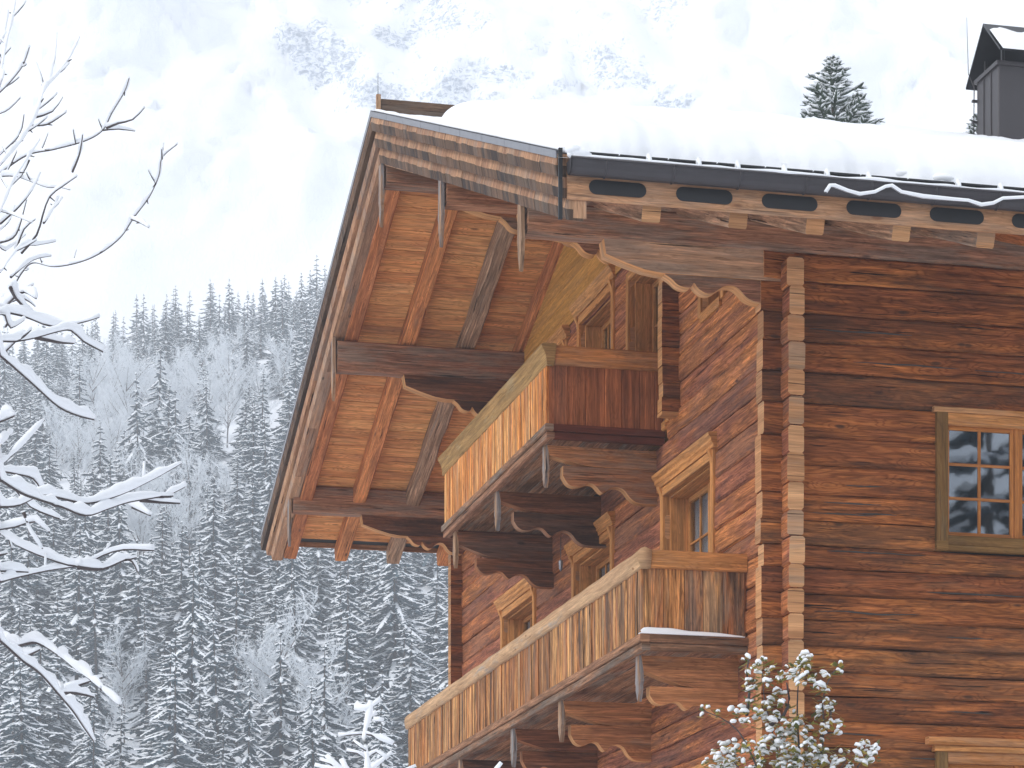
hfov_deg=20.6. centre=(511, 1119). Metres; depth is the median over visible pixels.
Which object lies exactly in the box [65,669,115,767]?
snowy spruce
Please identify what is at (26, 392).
snowy spruce
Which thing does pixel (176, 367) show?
frosted birch
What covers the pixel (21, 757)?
snowy spruce
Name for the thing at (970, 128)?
fir tree
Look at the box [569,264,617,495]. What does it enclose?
window
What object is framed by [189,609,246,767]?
snowy spruce
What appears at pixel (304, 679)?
frosted birch
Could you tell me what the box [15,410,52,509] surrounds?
snowy spruce
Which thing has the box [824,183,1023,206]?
heating cable
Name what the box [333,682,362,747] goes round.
snowy spruce
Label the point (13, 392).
snowy spruce
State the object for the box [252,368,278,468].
snowy spruce
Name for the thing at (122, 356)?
frosted birch
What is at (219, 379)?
snowy spruce
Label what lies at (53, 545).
snowy spruce
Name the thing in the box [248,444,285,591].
snowy spruce
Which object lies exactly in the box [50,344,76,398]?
snowy spruce
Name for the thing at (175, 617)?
snowy spruce
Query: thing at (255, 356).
snowy spruce
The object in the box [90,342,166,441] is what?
frosted birch
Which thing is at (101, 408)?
frosted birch
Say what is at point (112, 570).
snowy spruce
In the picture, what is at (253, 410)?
snowy spruce
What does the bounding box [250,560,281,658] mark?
snowy spruce
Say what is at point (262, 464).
snowy spruce
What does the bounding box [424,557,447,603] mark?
snowy spruce
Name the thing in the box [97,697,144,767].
snowy spruce
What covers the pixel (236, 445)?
snowy spruce
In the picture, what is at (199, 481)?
frosted birch
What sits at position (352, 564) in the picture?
snowy spruce
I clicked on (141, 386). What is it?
frosted birch
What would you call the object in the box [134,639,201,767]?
snowy spruce
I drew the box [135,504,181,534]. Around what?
snowy spruce
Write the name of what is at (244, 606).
snowy spruce
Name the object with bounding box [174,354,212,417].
frosted birch
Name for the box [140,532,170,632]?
snowy spruce
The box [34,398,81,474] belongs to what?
frosted birch
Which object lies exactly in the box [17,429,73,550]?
snowy spruce
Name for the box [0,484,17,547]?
snowy spruce
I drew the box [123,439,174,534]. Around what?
frosted birch
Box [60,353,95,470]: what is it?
snowy spruce
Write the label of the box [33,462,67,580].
snowy spruce
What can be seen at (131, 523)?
frosted birch
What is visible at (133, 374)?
frosted birch
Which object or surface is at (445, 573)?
snowy spruce
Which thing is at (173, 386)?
frosted birch
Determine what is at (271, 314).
snowy spruce
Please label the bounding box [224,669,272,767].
snowy spruce
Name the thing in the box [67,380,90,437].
snowy spruce
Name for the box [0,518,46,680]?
snowy spruce
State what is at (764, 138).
roof snow
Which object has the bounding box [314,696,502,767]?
snowy sapling
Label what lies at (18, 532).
snowy spruce
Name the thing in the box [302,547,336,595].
snowy spruce
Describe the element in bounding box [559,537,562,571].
hanging lantern
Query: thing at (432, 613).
snowy spruce
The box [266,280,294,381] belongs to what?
snowy spruce
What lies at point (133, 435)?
snowy spruce
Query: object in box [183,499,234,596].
snowy spruce
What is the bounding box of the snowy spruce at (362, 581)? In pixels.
[330,549,377,621]
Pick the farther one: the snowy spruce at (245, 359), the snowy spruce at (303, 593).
the snowy spruce at (245, 359)
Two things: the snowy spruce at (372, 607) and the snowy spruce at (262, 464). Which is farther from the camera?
the snowy spruce at (262, 464)
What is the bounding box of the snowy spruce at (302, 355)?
[274,302,312,424]
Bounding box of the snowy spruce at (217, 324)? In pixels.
[199,294,236,388]
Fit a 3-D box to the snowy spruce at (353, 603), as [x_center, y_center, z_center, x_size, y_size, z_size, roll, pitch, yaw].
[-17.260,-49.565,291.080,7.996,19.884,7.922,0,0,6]
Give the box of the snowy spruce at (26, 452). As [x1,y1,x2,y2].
[10,395,52,506]
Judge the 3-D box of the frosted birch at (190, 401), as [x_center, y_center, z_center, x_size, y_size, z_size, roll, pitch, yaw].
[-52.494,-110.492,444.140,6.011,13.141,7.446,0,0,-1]
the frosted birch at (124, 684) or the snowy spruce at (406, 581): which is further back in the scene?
the snowy spruce at (406, 581)
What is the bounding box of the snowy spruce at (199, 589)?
[171,535,224,694]
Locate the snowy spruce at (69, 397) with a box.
[65,355,92,422]
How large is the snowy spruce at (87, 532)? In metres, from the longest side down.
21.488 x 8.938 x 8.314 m
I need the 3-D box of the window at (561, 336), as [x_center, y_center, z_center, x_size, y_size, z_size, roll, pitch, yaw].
[0.815,-11.605,47.690,0.585,3.090,2.480,0,0,-13]
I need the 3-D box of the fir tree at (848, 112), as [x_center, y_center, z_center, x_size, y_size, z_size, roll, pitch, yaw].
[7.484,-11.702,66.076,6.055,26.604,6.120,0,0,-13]
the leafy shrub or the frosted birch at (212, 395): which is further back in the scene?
the frosted birch at (212, 395)
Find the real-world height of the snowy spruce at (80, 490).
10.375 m
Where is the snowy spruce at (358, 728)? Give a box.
[339,670,388,767]
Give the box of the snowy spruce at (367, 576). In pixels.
[342,550,392,663]
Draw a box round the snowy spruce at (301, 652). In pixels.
[254,568,337,743]
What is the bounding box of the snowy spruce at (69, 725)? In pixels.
[30,593,85,763]
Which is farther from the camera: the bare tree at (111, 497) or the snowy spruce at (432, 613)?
the snowy spruce at (432, 613)
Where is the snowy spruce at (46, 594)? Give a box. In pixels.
[5,500,63,625]
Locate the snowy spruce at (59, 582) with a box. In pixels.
[42,542,75,628]
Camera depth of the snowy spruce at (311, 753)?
233.07 m
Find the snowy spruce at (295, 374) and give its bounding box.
[266,341,302,444]
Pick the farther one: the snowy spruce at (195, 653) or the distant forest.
the distant forest
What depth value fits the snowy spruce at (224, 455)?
438.29 m
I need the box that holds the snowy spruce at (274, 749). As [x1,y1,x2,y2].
[250,630,307,767]
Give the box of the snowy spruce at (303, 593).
[279,547,322,650]
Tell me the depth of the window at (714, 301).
39.03 m
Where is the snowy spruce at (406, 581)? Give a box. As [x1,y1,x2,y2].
[363,552,437,701]
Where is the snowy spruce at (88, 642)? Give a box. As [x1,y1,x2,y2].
[68,547,127,732]
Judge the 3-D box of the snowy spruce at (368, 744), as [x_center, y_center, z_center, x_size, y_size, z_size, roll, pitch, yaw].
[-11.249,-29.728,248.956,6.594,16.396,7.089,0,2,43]
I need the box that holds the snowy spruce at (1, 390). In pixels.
[0,380,5,409]
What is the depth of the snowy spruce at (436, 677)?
271.78 m
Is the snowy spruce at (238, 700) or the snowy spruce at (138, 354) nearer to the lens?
the snowy spruce at (238, 700)
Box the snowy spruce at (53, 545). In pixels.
[34,508,71,605]
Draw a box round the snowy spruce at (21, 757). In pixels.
[0,660,53,767]
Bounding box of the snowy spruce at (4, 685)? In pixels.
[0,653,21,745]
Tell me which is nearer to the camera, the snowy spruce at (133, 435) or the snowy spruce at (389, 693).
the snowy spruce at (389, 693)
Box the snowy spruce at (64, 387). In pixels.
[49,344,68,398]
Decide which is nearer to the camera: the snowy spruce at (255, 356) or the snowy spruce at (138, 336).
the snowy spruce at (138, 336)
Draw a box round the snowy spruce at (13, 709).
[0,654,45,767]
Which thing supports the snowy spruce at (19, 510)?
on the ground
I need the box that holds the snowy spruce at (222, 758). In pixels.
[210,714,235,767]
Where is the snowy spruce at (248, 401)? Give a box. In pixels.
[226,381,263,463]
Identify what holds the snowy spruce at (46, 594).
on the ground
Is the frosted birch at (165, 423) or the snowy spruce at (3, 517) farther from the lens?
the frosted birch at (165, 423)
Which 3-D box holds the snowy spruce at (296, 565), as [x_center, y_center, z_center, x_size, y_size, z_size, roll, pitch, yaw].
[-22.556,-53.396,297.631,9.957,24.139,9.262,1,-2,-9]
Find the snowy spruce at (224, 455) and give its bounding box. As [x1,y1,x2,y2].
[177,368,232,461]
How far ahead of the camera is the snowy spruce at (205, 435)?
406.61 m
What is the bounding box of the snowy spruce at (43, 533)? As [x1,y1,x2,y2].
[32,528,59,594]
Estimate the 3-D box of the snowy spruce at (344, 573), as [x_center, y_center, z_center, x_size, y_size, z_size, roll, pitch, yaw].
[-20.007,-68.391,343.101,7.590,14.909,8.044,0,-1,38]
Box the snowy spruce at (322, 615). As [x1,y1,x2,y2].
[300,547,344,637]
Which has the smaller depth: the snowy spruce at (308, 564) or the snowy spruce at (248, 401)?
the snowy spruce at (308, 564)
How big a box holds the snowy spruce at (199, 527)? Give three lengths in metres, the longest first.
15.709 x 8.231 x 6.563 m
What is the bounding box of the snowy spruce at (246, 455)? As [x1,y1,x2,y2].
[221,396,275,534]
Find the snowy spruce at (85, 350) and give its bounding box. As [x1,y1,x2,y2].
[66,340,89,392]
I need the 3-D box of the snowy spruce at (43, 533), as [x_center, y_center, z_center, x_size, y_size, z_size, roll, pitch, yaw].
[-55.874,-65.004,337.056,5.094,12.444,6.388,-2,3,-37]
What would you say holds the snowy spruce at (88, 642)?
on the ground
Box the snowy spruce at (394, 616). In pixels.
[362,554,434,717]
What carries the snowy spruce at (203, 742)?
on the ground
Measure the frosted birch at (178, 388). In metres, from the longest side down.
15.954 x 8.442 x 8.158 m
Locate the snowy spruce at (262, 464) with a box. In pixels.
[230,411,279,553]
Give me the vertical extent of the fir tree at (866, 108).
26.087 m
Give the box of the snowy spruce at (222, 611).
[191,544,252,677]
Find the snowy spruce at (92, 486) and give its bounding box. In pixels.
[65,466,111,553]
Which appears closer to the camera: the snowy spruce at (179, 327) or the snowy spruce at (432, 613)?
the snowy spruce at (432, 613)
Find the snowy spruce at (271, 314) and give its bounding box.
[256,277,291,347]
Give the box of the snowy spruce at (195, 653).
[146,552,233,767]
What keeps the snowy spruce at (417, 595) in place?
on the ground
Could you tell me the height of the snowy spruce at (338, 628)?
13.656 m
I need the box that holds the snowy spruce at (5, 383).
[0,326,20,426]
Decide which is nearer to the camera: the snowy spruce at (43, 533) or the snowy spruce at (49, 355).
the snowy spruce at (43, 533)
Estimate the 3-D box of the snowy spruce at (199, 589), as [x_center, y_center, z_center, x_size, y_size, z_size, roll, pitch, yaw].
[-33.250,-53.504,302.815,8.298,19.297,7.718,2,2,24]
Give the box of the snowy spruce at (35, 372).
[31,354,40,415]
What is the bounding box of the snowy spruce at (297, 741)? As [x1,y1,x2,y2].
[288,726,306,767]
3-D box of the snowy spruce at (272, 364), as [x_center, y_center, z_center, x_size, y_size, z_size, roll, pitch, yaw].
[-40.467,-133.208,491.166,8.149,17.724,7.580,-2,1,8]
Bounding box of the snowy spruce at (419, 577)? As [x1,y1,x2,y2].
[380,552,433,614]
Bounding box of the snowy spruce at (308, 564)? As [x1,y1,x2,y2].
[281,547,327,603]
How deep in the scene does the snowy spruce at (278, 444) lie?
389.30 m
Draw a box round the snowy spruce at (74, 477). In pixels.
[61,449,83,523]
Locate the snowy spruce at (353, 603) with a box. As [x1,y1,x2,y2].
[317,559,380,716]
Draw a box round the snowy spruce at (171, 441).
[140,390,205,556]
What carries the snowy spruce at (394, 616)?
on the ground
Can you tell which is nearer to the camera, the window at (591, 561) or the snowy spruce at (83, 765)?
the window at (591, 561)
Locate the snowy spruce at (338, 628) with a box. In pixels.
[307,590,370,688]
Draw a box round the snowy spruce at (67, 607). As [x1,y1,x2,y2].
[41,554,113,669]
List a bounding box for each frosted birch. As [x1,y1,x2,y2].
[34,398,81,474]
[43,412,82,480]
[45,404,110,493]
[49,338,124,435]
[70,404,121,481]
[72,351,118,428]
[72,696,137,766]
[81,328,133,404]
[83,406,139,477]
[87,347,140,437]
[87,396,118,469]
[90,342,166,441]
[92,382,139,468]
[97,383,131,434]
[98,613,158,742]
[99,445,170,581]
[112,343,151,408]
[119,357,172,442]
[122,366,177,437]
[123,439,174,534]
[123,455,206,595]
[123,504,159,576]
[135,357,161,391]
[142,359,196,422]
[151,343,185,421]
[152,405,197,458]
[157,425,224,568]
[164,379,197,424]
[168,359,202,428]
[170,356,234,444]
[170,452,212,523]
[173,325,233,413]
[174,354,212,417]
[190,405,234,453]
[193,326,261,447]
[201,451,250,534]
[206,353,245,414]
[211,379,244,430]
[213,318,257,390]
[230,587,335,760]
[240,374,270,411]
[241,360,281,435]
[249,322,301,416]
[260,626,374,764]
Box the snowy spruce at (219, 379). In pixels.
[208,359,231,400]
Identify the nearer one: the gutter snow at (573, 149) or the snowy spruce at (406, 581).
the gutter snow at (573, 149)
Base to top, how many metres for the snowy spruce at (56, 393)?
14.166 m
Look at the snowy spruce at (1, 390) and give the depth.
480.76 m
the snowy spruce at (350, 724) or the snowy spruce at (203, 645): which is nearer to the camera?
the snowy spruce at (350, 724)
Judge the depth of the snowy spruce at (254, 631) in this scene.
303.05 m
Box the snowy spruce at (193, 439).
[174,412,223,525]
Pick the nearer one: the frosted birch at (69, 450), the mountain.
the frosted birch at (69, 450)
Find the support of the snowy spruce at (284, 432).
on the ground
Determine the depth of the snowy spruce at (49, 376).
467.68 m
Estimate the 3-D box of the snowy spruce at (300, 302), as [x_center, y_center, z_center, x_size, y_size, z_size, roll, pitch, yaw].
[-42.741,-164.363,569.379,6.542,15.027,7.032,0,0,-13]
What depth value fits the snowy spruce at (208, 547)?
332.52 m
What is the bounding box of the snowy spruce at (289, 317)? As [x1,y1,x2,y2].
[272,301,303,362]
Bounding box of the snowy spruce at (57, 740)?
[0,605,84,767]
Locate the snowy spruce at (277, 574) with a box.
[255,555,289,620]
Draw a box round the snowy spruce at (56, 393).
[38,381,73,460]
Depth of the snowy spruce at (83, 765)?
244.31 m
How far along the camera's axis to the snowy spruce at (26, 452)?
410.64 m
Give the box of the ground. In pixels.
[0,332,447,767]
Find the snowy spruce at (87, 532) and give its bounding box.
[49,486,113,654]
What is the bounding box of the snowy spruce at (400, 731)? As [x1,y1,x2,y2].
[388,624,431,763]
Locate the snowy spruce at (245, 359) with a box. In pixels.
[236,327,261,397]
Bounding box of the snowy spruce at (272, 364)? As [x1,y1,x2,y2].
[263,307,291,397]
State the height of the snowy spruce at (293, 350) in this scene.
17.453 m
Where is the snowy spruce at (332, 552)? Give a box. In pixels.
[329,548,368,567]
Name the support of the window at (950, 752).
in the timber chalet
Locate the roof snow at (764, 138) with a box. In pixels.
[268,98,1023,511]
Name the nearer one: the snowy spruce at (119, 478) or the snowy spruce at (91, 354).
the snowy spruce at (119, 478)
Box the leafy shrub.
[696,649,880,767]
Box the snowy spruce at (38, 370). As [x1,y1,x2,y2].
[24,325,58,415]
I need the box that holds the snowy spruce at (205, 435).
[190,372,229,495]
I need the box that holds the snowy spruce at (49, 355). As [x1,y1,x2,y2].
[33,342,57,433]
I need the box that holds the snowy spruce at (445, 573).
[434,566,448,633]
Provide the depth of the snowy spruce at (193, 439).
389.74 m
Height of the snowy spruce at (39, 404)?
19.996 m
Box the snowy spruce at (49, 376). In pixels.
[29,359,71,441]
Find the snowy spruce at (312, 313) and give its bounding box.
[297,300,313,363]
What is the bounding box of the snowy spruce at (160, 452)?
[151,385,186,484]
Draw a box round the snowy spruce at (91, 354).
[84,337,97,388]
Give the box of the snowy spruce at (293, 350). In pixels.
[269,300,296,382]
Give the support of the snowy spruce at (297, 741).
on the ground
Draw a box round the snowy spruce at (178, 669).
[139,624,212,767]
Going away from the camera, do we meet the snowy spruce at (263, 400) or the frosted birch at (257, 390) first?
the snowy spruce at (263, 400)
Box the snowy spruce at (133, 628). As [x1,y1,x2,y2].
[90,539,173,709]
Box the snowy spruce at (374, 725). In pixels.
[361,664,406,767]
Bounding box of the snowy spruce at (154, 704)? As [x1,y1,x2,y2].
[127,631,182,764]
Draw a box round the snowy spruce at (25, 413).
[11,387,34,437]
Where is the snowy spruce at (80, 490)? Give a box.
[61,480,95,547]
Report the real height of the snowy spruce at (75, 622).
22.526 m
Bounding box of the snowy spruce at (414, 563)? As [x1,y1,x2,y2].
[375,551,430,582]
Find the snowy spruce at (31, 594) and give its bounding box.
[0,478,64,660]
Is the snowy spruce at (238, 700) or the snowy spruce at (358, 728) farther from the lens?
the snowy spruce at (238, 700)
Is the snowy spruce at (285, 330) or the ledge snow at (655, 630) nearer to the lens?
the ledge snow at (655, 630)
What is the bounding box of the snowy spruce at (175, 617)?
[142,521,226,685]
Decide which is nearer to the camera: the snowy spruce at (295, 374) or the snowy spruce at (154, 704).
the snowy spruce at (154, 704)
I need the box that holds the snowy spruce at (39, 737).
[28,693,58,767]
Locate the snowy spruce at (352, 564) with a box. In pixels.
[335,549,368,588]
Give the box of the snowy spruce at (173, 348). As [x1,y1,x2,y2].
[167,331,179,374]
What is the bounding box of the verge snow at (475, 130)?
[374,109,565,152]
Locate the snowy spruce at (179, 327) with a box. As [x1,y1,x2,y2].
[168,303,185,354]
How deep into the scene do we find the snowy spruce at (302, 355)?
459.47 m
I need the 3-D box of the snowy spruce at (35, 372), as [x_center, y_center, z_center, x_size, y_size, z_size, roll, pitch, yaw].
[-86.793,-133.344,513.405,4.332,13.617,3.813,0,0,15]
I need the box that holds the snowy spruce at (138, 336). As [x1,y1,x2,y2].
[129,328,143,395]
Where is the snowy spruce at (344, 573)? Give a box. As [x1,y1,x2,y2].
[326,549,362,609]
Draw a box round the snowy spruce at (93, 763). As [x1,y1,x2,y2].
[78,693,109,767]
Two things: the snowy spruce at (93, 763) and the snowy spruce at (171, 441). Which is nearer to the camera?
the snowy spruce at (93, 763)
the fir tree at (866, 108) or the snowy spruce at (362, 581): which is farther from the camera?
the snowy spruce at (362, 581)
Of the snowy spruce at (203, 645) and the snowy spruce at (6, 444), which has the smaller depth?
the snowy spruce at (203, 645)
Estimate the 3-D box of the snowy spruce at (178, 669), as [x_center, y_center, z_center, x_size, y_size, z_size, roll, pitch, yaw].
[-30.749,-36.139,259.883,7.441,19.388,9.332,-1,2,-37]
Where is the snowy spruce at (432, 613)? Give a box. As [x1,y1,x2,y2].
[415,571,447,650]
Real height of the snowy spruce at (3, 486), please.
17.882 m
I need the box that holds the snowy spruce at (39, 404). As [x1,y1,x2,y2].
[26,361,63,469]
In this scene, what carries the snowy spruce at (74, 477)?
on the ground
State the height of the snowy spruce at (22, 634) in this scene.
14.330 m
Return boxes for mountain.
[0,0,1023,370]
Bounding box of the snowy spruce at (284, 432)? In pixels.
[272,394,291,469]
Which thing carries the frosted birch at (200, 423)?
on the ground
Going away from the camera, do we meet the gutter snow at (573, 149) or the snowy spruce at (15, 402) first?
the gutter snow at (573, 149)
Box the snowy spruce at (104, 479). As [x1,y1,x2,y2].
[92,468,121,530]
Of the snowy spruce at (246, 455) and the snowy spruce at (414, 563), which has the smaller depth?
the snowy spruce at (414, 563)
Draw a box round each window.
[494,578,538,648]
[546,325,569,345]
[563,511,615,597]
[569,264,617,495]
[626,271,669,450]
[651,431,717,552]
[692,760,716,767]
[697,290,726,323]
[925,736,1023,767]
[932,406,1023,554]
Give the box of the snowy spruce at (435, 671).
[423,631,447,698]
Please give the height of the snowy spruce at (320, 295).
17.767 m
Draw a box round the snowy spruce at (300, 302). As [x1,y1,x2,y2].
[292,273,311,339]
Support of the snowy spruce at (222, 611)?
on the ground
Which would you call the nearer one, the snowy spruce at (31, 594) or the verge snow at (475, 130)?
the verge snow at (475, 130)
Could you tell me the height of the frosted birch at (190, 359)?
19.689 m
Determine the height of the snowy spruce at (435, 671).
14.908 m
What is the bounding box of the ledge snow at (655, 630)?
[638,627,744,637]
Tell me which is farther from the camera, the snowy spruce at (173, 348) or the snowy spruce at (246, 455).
the snowy spruce at (173, 348)
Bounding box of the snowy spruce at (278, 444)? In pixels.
[268,376,295,474]
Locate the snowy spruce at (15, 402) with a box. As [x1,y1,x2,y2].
[1,391,26,454]
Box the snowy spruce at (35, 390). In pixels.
[26,388,42,421]
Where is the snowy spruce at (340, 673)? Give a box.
[297,611,387,767]
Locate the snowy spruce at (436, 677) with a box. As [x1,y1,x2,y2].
[432,629,448,692]
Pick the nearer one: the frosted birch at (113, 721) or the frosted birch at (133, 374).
the frosted birch at (113, 721)
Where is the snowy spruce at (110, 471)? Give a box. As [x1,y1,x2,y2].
[82,454,130,573]
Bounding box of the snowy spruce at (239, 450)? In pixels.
[220,423,251,513]
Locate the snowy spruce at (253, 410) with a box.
[245,389,266,467]
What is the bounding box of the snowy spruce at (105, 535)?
[82,477,133,619]
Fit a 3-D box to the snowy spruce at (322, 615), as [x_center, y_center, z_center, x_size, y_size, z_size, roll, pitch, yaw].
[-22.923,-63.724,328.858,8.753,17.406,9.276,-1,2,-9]
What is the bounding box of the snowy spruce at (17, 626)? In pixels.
[0,592,44,703]
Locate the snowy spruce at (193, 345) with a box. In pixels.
[173,324,209,409]
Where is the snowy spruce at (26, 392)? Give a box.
[11,362,33,413]
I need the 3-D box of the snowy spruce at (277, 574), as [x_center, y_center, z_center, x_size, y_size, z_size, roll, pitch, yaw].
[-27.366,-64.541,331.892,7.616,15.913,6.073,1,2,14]
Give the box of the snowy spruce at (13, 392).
[2,381,29,426]
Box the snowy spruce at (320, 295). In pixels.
[313,287,321,320]
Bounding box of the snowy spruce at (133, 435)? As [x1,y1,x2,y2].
[113,372,157,521]
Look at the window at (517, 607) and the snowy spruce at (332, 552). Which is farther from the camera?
the snowy spruce at (332, 552)
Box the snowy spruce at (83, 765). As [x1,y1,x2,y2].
[76,734,96,767]
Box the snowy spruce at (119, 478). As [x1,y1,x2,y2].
[111,430,130,513]
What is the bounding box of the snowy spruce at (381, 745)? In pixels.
[363,701,395,767]
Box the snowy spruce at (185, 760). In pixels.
[135,658,207,767]
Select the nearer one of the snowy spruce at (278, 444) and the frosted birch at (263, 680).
the frosted birch at (263, 680)
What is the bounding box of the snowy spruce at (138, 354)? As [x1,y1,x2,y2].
[127,342,147,411]
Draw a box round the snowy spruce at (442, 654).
[422,592,447,694]
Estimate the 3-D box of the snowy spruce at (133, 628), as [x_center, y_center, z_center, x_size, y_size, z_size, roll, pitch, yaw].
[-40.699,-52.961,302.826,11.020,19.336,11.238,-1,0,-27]
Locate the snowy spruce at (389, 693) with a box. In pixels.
[378,621,426,748]
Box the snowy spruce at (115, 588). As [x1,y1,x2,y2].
[90,505,153,669]
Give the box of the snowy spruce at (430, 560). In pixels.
[408,552,446,586]
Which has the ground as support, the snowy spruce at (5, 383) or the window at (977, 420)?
the snowy spruce at (5, 383)
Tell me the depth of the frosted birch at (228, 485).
370.88 m
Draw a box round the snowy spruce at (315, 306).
[302,286,321,369]
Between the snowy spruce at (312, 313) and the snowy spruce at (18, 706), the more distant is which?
the snowy spruce at (312, 313)
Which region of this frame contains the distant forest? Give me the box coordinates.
[0,255,326,400]
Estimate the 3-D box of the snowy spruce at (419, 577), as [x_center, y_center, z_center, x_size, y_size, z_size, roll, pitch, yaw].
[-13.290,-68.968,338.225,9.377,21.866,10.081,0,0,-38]
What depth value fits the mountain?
954.93 m
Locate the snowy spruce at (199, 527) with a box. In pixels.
[179,482,222,578]
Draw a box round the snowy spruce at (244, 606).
[216,545,267,661]
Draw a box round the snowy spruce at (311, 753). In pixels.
[290,676,331,767]
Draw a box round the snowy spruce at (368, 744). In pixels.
[357,691,396,767]
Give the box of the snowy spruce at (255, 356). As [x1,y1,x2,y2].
[250,326,261,378]
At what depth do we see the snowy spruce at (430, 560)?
350.13 m
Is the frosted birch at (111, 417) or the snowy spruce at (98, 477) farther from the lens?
the frosted birch at (111, 417)
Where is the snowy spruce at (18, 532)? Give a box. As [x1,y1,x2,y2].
[2,495,21,561]
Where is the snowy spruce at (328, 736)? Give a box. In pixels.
[296,644,354,766]
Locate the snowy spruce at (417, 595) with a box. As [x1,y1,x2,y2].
[392,552,427,626]
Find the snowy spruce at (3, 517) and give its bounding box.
[0,473,17,591]
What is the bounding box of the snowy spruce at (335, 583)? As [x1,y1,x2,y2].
[321,561,350,664]
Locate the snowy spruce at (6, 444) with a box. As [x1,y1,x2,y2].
[0,400,21,475]
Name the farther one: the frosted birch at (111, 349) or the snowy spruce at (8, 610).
the frosted birch at (111, 349)
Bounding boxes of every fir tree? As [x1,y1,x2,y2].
[800,55,875,123]
[840,92,884,124]
[963,113,976,134]
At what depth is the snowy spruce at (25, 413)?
456.34 m
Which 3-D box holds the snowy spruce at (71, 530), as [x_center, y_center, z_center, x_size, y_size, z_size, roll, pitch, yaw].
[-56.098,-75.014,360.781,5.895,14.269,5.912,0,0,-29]
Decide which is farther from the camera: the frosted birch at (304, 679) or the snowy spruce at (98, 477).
the snowy spruce at (98, 477)
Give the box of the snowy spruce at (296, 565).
[256,547,321,707]
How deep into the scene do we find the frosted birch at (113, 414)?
449.00 m
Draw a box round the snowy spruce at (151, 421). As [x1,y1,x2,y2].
[134,342,184,469]
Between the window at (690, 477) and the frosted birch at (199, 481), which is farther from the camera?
the frosted birch at (199, 481)
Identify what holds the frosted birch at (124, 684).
on the ground
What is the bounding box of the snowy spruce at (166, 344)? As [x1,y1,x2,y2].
[152,301,180,374]
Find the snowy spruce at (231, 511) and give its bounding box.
[217,451,254,563]
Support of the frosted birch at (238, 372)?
on the ground
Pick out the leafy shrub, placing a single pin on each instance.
(797, 756)
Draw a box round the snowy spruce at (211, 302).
[202,284,218,349]
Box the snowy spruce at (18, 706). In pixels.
[8,678,48,767]
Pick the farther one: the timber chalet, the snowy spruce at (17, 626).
the snowy spruce at (17, 626)
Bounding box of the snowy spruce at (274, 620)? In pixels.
[239,588,294,728]
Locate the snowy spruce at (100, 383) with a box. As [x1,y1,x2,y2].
[87,338,112,419]
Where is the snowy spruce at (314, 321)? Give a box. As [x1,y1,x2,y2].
[305,303,316,354]
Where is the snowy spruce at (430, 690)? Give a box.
[397,675,436,767]
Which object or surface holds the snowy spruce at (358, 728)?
on the ground
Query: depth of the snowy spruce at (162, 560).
341.31 m
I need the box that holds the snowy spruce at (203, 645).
[180,575,231,715]
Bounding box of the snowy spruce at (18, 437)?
[1,393,25,489]
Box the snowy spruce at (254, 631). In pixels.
[227,593,268,695]
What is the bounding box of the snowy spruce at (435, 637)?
[414,557,447,680]
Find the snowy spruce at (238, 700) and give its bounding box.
[209,550,260,746]
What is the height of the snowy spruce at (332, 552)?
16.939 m
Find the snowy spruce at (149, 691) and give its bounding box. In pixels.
[125,596,159,741]
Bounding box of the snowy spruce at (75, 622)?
[37,519,116,707]
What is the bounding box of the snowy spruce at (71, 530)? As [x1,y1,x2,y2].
[60,480,90,578]
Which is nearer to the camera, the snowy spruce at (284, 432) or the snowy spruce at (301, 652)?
the snowy spruce at (301, 652)
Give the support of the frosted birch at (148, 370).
on the ground
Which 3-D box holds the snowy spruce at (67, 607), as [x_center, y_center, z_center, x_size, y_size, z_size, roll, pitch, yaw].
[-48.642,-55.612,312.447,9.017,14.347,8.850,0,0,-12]
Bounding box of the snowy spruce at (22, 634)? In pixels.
[0,608,61,720]
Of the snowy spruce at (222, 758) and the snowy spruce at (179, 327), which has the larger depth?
the snowy spruce at (179, 327)
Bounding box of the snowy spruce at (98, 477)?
[80,419,115,522]
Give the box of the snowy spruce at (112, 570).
[92,504,154,646]
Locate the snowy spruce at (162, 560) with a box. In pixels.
[139,506,192,610]
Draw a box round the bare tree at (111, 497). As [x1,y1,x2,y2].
[0,0,186,741]
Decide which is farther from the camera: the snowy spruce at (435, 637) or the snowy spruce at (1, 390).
the snowy spruce at (1, 390)
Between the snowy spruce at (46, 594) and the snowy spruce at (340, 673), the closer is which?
the snowy spruce at (340, 673)
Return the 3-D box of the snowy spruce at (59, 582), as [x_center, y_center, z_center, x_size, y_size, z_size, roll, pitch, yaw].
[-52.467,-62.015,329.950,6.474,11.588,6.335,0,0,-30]
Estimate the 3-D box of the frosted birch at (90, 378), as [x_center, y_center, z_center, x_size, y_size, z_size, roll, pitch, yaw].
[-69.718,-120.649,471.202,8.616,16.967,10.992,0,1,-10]
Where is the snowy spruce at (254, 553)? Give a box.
[216,466,282,612]
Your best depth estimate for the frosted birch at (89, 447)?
403.81 m
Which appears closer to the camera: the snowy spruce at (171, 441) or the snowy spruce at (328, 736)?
the snowy spruce at (328, 736)
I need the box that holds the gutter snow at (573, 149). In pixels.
[564,144,1023,192]
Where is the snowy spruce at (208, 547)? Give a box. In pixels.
[171,477,248,625]
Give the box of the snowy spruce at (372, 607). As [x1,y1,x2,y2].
[354,551,391,665]
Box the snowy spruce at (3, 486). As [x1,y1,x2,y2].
[0,465,11,516]
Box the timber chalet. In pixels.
[260,24,1023,767]
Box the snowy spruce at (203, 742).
[182,675,220,767]
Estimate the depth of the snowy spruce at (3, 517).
338.73 m
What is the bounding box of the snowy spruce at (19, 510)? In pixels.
[8,461,29,531]
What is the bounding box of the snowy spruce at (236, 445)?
[221,388,256,473]

